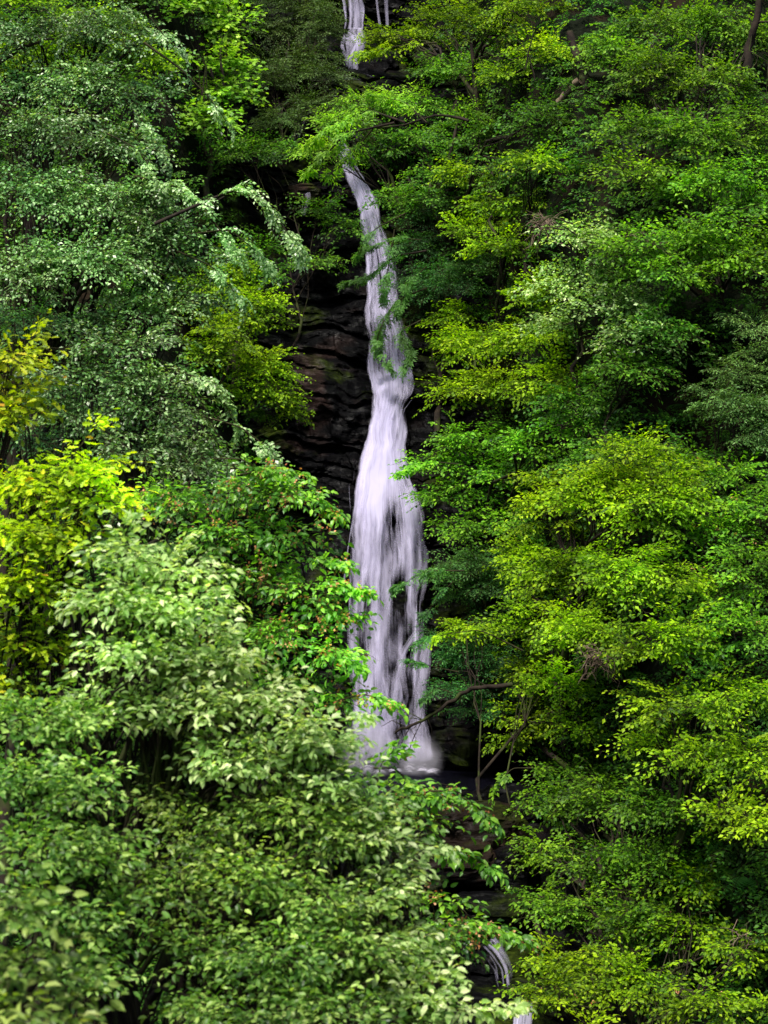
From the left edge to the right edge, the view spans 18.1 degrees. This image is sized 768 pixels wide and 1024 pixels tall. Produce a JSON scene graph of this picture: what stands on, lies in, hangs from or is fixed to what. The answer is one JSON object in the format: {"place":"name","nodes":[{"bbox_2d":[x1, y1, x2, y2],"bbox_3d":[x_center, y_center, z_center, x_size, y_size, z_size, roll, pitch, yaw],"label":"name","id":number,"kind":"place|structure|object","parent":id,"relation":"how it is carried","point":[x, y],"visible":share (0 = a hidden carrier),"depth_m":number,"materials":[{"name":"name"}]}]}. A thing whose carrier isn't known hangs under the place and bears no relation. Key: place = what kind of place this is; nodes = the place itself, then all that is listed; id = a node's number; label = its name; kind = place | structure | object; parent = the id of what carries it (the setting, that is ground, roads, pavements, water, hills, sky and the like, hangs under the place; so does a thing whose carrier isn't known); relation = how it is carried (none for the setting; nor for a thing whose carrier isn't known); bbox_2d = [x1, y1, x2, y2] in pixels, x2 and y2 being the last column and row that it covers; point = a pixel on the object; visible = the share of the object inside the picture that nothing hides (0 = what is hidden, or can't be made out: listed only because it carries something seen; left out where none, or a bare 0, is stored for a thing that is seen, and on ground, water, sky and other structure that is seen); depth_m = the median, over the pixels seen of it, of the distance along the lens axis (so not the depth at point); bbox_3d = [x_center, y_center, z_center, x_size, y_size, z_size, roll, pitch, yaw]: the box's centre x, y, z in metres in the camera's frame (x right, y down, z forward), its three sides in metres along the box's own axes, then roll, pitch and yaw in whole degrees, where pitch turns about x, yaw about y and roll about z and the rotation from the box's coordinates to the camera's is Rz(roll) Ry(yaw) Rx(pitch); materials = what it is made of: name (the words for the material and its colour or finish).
{"place":"outdoors","nodes":[
{"label":"outdoors","id":0,"kind":"place"},
{"bbox_2d":[0,0,767,1023],"bbox_3d":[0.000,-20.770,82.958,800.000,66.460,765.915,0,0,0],"label":"hillside","id":1,"kind":"structure","parent":0,"point":[690,372],"depth_m":37.79,"materials":[{"name":"green plant"}]},
{"bbox_2d":[0,309,76,616],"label":"tree","id":2,"kind":"object","parent":1,"relation":"on","point":[13,413],"visible":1,"depth_m":18.81,"materials":[{"name":"green plant"}]},
{"bbox_2d":[0,853,128,1023],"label":"tree","id":3,"kind":"object","parent":1,"relation":"on","point":[21,1012],"visible":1,"depth_m":8.83,"materials":[{"name":"green plant"}]},
{"bbox_2d":[0,408,158,1021],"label":"tree","id":4,"kind":"object","parent":1,"relation":"on","point":[27,636],"visible":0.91,"depth_m":17.66,"materials":[{"name":"green plant"}]},
{"bbox_2d":[0,671,181,1023],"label":"tree","id":5,"kind":"object","parent":1,"relation":"on","point":[80,857],"visible":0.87,"depth_m":12.17,"materials":[{"name":"green plant"}]},
{"bbox_2d":[0,0,191,293],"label":"tree","id":6,"kind":"object","parent":1,"relation":"on","point":[153,60],"visible":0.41,"depth_m":33.41,"materials":[{"name":"grey green leaf"},{"name":"dark bark"},{"name":"brown twig"}]},
{"bbox_2d":[0,292,207,953],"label":"tree","id":7,"kind":"object","parent":1,"relation":"on","point":[34,444],"visible":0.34,"depth_m":24.60,"materials":[{"name":"green plant"}]},
{"bbox_2d":[0,0,236,995],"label":"tree","id":8,"kind":"object","parent":1,"relation":"on","point":[11,35],"visible":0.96,"depth_m":28.64,"materials":[{"name":"green plant"}]},
{"bbox_2d":[4,317,289,1001],"bbox_3d":[-2.350,3.927,23.803,2.890,11.834,2.035,0,0,29],"label":"tree","id":9,"kind":"object","parent":1,"relation":"on","point":[162,448],"visible":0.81,"depth_m":23.70,"materials":[{"name":"green plant"}]},
{"bbox_2d":[0,79,311,1010],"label":"tree","id":10,"kind":"object","parent":1,"relation":"on","point":[48,261],"visible":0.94,"depth_m":27.07,"materials":[{"name":"green plant"}]},
{"bbox_2d":[157,0,274,211],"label":"tree","id":11,"kind":"object","parent":1,"relation":"on","point":[219,89],"visible":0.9,"depth_m":44.34,"materials":[{"name":"green plant"}]},
{"bbox_2d":[26,509,415,1023],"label":"tree","id":12,"kind":"object","parent":1,"relation":"on","point":[310,744],"visible":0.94,"depth_m":13.40,"materials":[{"name":"green plant"}]},
{"bbox_2d":[159,238,315,518],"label":"tree","id":13,"kind":"object","parent":1,"relation":"on","point":[235,360],"visible":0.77,"depth_m":39.47,"materials":[{"name":"green plant"}]},
{"bbox_2d":[120,432,408,1016],"bbox_3d":[-1.179,5.721,20.313,3.380,12.822,1.376,0,0,39],"label":"tree","id":14,"kind":"object","parent":1,"relation":"on","point":[285,583],"visible":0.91,"depth_m":19.95,"materials":[{"name":"green plant"}]},
{"bbox_2d":[101,747,432,1023],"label":"tree","id":15,"kind":"object","parent":1,"relation":"on","point":[222,956],"visible":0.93,"depth_m":12.51,"materials":[{"name":"green plant"}]},
{"bbox_2d":[0,0,767,1023],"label":"undergrowth","id":16,"kind":"object","parent":1,"relation":"on","point":[718,848],"visible":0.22,"depth_m":34.90,"materials":[{"name":"green plant"}]},
{"bbox_2d":[517,209,568,247],"bbox_3d":[2.483,-4.328,36.807,0.826,0.680,0.835,0,0,17],"label":"dead branch","id":17,"kind":"object","parent":16,"relation":"on","point":[543,222],"visible":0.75,"depth_m":36.74,"materials":[{"name":"brown wood"}]},
{"bbox_2d":[289,772,536,1023],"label":"tree","id":18,"kind":"object","parent":1,"relation":"on","point":[421,1005],"visible":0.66,"depth_m":12.81,"materials":[{"name":"green plant"}]},
{"bbox_2d":[336,736,546,1023],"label":"tree","id":19,"kind":"object","parent":1,"relation":"on","point":[420,796],"visible":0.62,"depth_m":18.14,"materials":[{"name":"green plant"}]},
{"bbox_2d":[343,40,576,315],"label":"tree","id":20,"kind":"object","parent":1,"relation":"on","point":[487,125],"visible":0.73,"depth_m":43.47,"materials":[{"name":"green plant"}]},
{"bbox_2d":[347,0,589,157],"bbox_3d":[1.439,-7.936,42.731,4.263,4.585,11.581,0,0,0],"label":"tree","id":21,"kind":"object","parent":1,"relation":"on","point":[414,40],"visible":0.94,"depth_m":43.21,"materials":[{"name":"green plant"}]},
{"bbox_2d":[383,596,585,785],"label":"tree","id":22,"kind":"object","parent":1,"relation":"on","point":[486,687],"visible":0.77,"depth_m":37.67,"materials":[{"name":"green plant"}]},
{"bbox_2d":[425,140,588,403],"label":"tree","id":23,"kind":"object","parent":1,"relation":"on","point":[508,249],"visible":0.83,"depth_m":39.38,"materials":[{"name":"green plant"}]},
{"bbox_2d":[427,617,609,954],"bbox_3d":[2.091,3.708,35.101,3.020,4.372,6.192,0,0,0],"label":"tree","id":24,"kind":"object","parent":1,"relation":"on","point":[547,720],"visible":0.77,"depth_m":36.74,"materials":[{"name":"green plant"}]},
{"bbox_2d":[556,77,580,101],"bbox_3d":[3.007,-6.877,39.342,0.457,0.416,0.127,0,0,29],"label":"log","id":25,"kind":"object","parent":1,"relation":"on","point":[576,82],"visible":0.89,"depth_m":39.30,"materials":[{"name":"brown wood"}]},
{"bbox_2d":[566,30,594,91],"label":"dead tree","id":26,"kind":"object","parent":1,"relation":"on","point":[571,38],"visible":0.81,"depth_m":39.42,"materials":[{"name":"wood"}]},
{"bbox_2d":[466,433,740,769],"bbox_3d":[2.888,1.421,33.899,2.547,5.036,8.408,0,0,-15],"label":"tree","id":27,"kind":"object","parent":1,"relation":"on","point":[598,582],"visible":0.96,"depth_m":32.59,"materials":[{"name":"green plant"}]},
{"bbox_2d":[575,640,619,688],"bbox_3d":[2.855,2.028,32.359,0.629,0.704,0.825,0,0,0],"label":"dead branch","id":28,"kind":"object","parent":27,"relation":"hanging from","point":[594,658],"visible":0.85,"depth_m":32.29,"materials":[{"name":"brown wood"}]},
{"bbox_2d":[507,199,704,492],"bbox_3d":[3.171,-2.335,35.117,2.668,4.521,4.214,0,0,0],"label":"tree","id":29,"kind":"object","parent":1,"relation":"on","point":[584,274],"visible":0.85,"depth_m":35.14,"materials":[{"name":"green plant"}]},
{"bbox_2d":[595,703,623,712],"bbox_3d":[3.322,2.733,33.782,0.752,0.117,0.414,0,0,-10],"label":"fern","id":30,"kind":"object","parent":1,"relation":"on","point":[610,705],"visible":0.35,"depth_m":33.72,"materials":[{"name":"green plant"}]},
{"bbox_2d":[504,421,720,678],"bbox_3d":[3.186,0.617,34.306,1.872,3.641,5.393,0,0,-11],"label":"tree","id":31,"kind":"object","parent":1,"relation":"on","point":[669,480],"visible":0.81,"depth_m":32.19,"materials":[{"name":"green plant"}]},
{"bbox_2d":[515,298,714,616],"bbox_3d":[3.269,-0.804,34.442,2.205,4.618,2.664,0,0,-18],"label":"tree","id":32,"kind":"object","parent":1,"relation":"on","point":[583,444],"visible":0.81,"depth_m":34.02,"materials":[{"name":"green plant"}]},
{"bbox_2d":[489,852,767,1023],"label":"tree","id":33,"kind":"object","parent":1,"relation":"on","point":[591,987],"visible":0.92,"depth_m":28.84,"materials":[{"name":"green plant"}]},
{"bbox_2d":[721,919,765,975],"bbox_3d":[4.255,5.135,28.344,0.872,0.697,0.424,0,0,-42],"label":"dead branch","id":34,"kind":"object","parent":33,"relation":"attached to","point":[746,934],"visible":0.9,"depth_m":28.28,"materials":[{"name":"brown wood"}]},
{"bbox_2d":[635,415,680,421],"bbox_3d":[3.919,-1.339,34.412,0.712,0.096,0.390,0,0,0],"label":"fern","id":35,"kind":"object","parent":1,"relation":"on","point":[653,418],"visible":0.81,"depth_m":34.37,"materials":[{"name":"green plant"}]},
{"bbox_2d":[562,0,767,260],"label":"tree","id":36,"kind":"object","parent":1,"relation":"on","point":[663,126],"visible":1,"depth_m":37.86,"materials":[{"name":"green plant"}]},
{"bbox_2d":[569,146,767,339],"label":"tree","id":37,"kind":"object","parent":1,"relation":"on","point":[684,187],"visible":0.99,"depth_m":34.27,"materials":[{"name":"green plant"}]},
{"bbox_2d":[618,229,677,258],"bbox_3d":[3.766,-3.776,34.218,0.859,0.426,0.602,0,0,0],"label":"dead branch","id":38,"kind":"object","parent":37,"relation":"attached to","point":[651,242],"visible":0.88,"depth_m":34.09,"materials":[{"name":"brown wood"}]},
{"bbox_2d":[668,403,710,410],"bbox_3d":[4.366,-1.508,34.534,0.654,0.113,0.461,0,0,0],"label":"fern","id":39,"kind":"object","parent":1,"relation":"on","point":[682,405],"visible":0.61,"depth_m":34.56,"materials":[{"name":"green plant"}]},
{"bbox_2d":[638,427,767,752],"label":"tree","id":40,"kind":"object","parent":1,"relation":"on","point":[718,611],"visible":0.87,"depth_m":31.59,"materials":[{"name":"green plant"}]},
{"bbox_2d":[675,300,767,589],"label":"tree","id":41,"kind":"object","parent":1,"relation":"on","point":[737,398],"visible":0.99,"depth_m":33.67,"materials":[{"name":"green plant"}]},
{"bbox_2d":[718,876,767,894],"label":"fern","id":42,"kind":"object","parent":1,"relation":"on","point":[746,880],"visible":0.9,"depth_m":28.93,"materials":[{"name":"green plant"}]},
{"bbox_2d":[725,958,767,972],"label":"fern","id":43,"kind":"object","parent":1,"relation":"on","point":[751,966],"visible":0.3,"depth_m":28.95,"materials":[{"name":"green plant"}]},
{"bbox_2d":[302,770,570,794],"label":"water","id":44,"kind":"structure","parent":0,"point":[465,779],"depth_m":37.93,"materials":[{"name":"grey liquid"}]},
{"bbox_2d":[193,0,756,1023],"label":"cliff","id":45,"kind":"structure","parent":0,"point":[333,356],"depth_m":41.51,"materials":[{"name":"black stone"}]},
{"bbox_2d":[204,128,379,351],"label":"tree","id":46,"kind":"object","parent":45,"relation":"on","point":[259,147],"visible":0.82,"depth_m":43.81,"materials":[{"name":"green plant"}]},
{"bbox_2d":[226,0,359,216],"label":"tree","id":47,"kind":"object","parent":45,"relation":"on","point":[317,22],"visible":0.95,"depth_m":46.90,"materials":[{"name":"green plant"}]},
{"bbox_2d":[286,183,322,212],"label":"boulder","id":48,"kind":"object","parent":45,"relation":"on","point":[310,190],"visible":0.69,"depth_m":44.48,"materials":[{"name":"stone"}]},
{"bbox_2d":[343,0,363,68],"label":"waterfall","id":49,"kind":"structure","parent":45,"relation":"on","point":[355,47],"depth_m":49.24,"materials":[{"name":"white liquid"}]},
{"bbox_2d":[284,75,468,274],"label":"tree","id":50,"kind":"object","parent":45,"relation":"on","point":[390,99],"visible":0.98,"depth_m":44.01,"materials":[{"name":"green plant"}]},
{"bbox_2d":[340,141,430,761],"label":"waterfall","id":51,"kind":"structure","parent":45,"relation":"on","point":[384,443],"depth_m":40.03,"materials":[{"name":"white liquid"}]},
{"bbox_2d":[337,199,507,434],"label":"tree","id":52,"kind":"object","parent":45,"relation":"on","point":[420,279],"visible":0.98,"depth_m":41.95,"materials":[{"name":"green plant"}]},
{"bbox_2d":[403,867,449,894],"bbox_3d":[0.522,5.045,33.015,0.770,0.347,0.883,0,0,0],"label":"boulder","id":53,"kind":"object","parent":45,"relation":"on","point":[433,888],"visible":0.25,"depth_m":32.65,"materials":[{"name":"black stone"}]},
{"bbox_2d":[409,839,495,886],"bbox_3d":[1.004,4.855,33.388,1.384,0.614,1.084,0,0,0],"label":"boulder","id":54,"kind":"object","parent":45,"relation":"on","point":[471,877],"visible":0.35,"depth_m":32.98,"materials":[{"name":"stone"}]},
{"bbox_2d":[388,535,539,706],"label":"tree","id":55,"kind":"object","parent":45,"relation":"on","point":[436,573],"visible":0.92,"depth_m":38.06,"materials":[{"name":"green plant"}]},
{"bbox_2d":[433,800,528,849],"bbox_3d":[1.371,4.546,34.190,1.358,0.876,1.311,0,0,0],"label":"boulder","id":56,"kind":"object","parent":45,"relation":"on","point":[508,821],"visible":0.33,"depth_m":33.70,"materials":[{"name":"stone"}]},
{"bbox_2d":[457,891,536,924],"bbox_3d":[1.546,5.382,32.791,1.112,0.423,0.898,0,0,0],"label":"boulder","id":57,"kind":"object","parent":45,"relation":"on","point":[498,907],"visible":0.61,"depth_m":32.49,"materials":[{"name":"stone"}]},
{"bbox_2d":[408,297,588,542],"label":"tree","id":58,"kind":"object","parent":45,"relation":"on","point":[473,345],"visible":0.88,"depth_m":39.34,"materials":[{"name":"green plant"}]},
{"bbox_2d":[388,388,618,646],"bbox_3d":[1.833,0.309,37.245,3.588,4.253,5.339,0,0,0],"label":"tree","id":59,"kind":"object","parent":45,"relation":"on","point":[502,472],"visible":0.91,"depth_m":38.82,"materials":[{"name":"green plant"}]},
{"bbox_2d":[489,846,541,899],"bbox_3d":[1.804,5.028,33.172,0.766,0.806,0.866,0,0,0],"label":"boulder","id":60,"kind":"object","parent":45,"relation":"on","point":[525,877],"visible":0.45,"depth_m":32.85,"materials":[{"name":"black stone"}]},
{"bbox_2d":[488,734,720,1023],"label":"tree","id":61,"kind":"object","parent":45,"relation":"on","point":[623,916],"visible":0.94,"depth_m":31.26,"materials":[{"name":"green plant"}]},
{"bbox_2d":[594,659,767,985],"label":"tree","id":62,"kind":"object","parent":45,"relation":"on","point":[700,759],"visible":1,"depth_m":29.11,"materials":[{"name":"green plant"}]},
{"bbox_2d":[514,1003,531,1023],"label":"stream","id":63,"kind":"structure","parent":0,"point":[528,1019],"depth_m":29.84,"materials":[{"name":"white liquid"}]},
{"bbox_2d":[554,736,582,743],"bbox_3d":[3.041,3.392,35.983,1.028,0.122,0.529,0,0,0],"label":"fern","id":64,"kind":"object","parent":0,"point":[570,738],"visible":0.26,"depth_m":35.95,"materials":[{"name":"green plant"}]}
]}

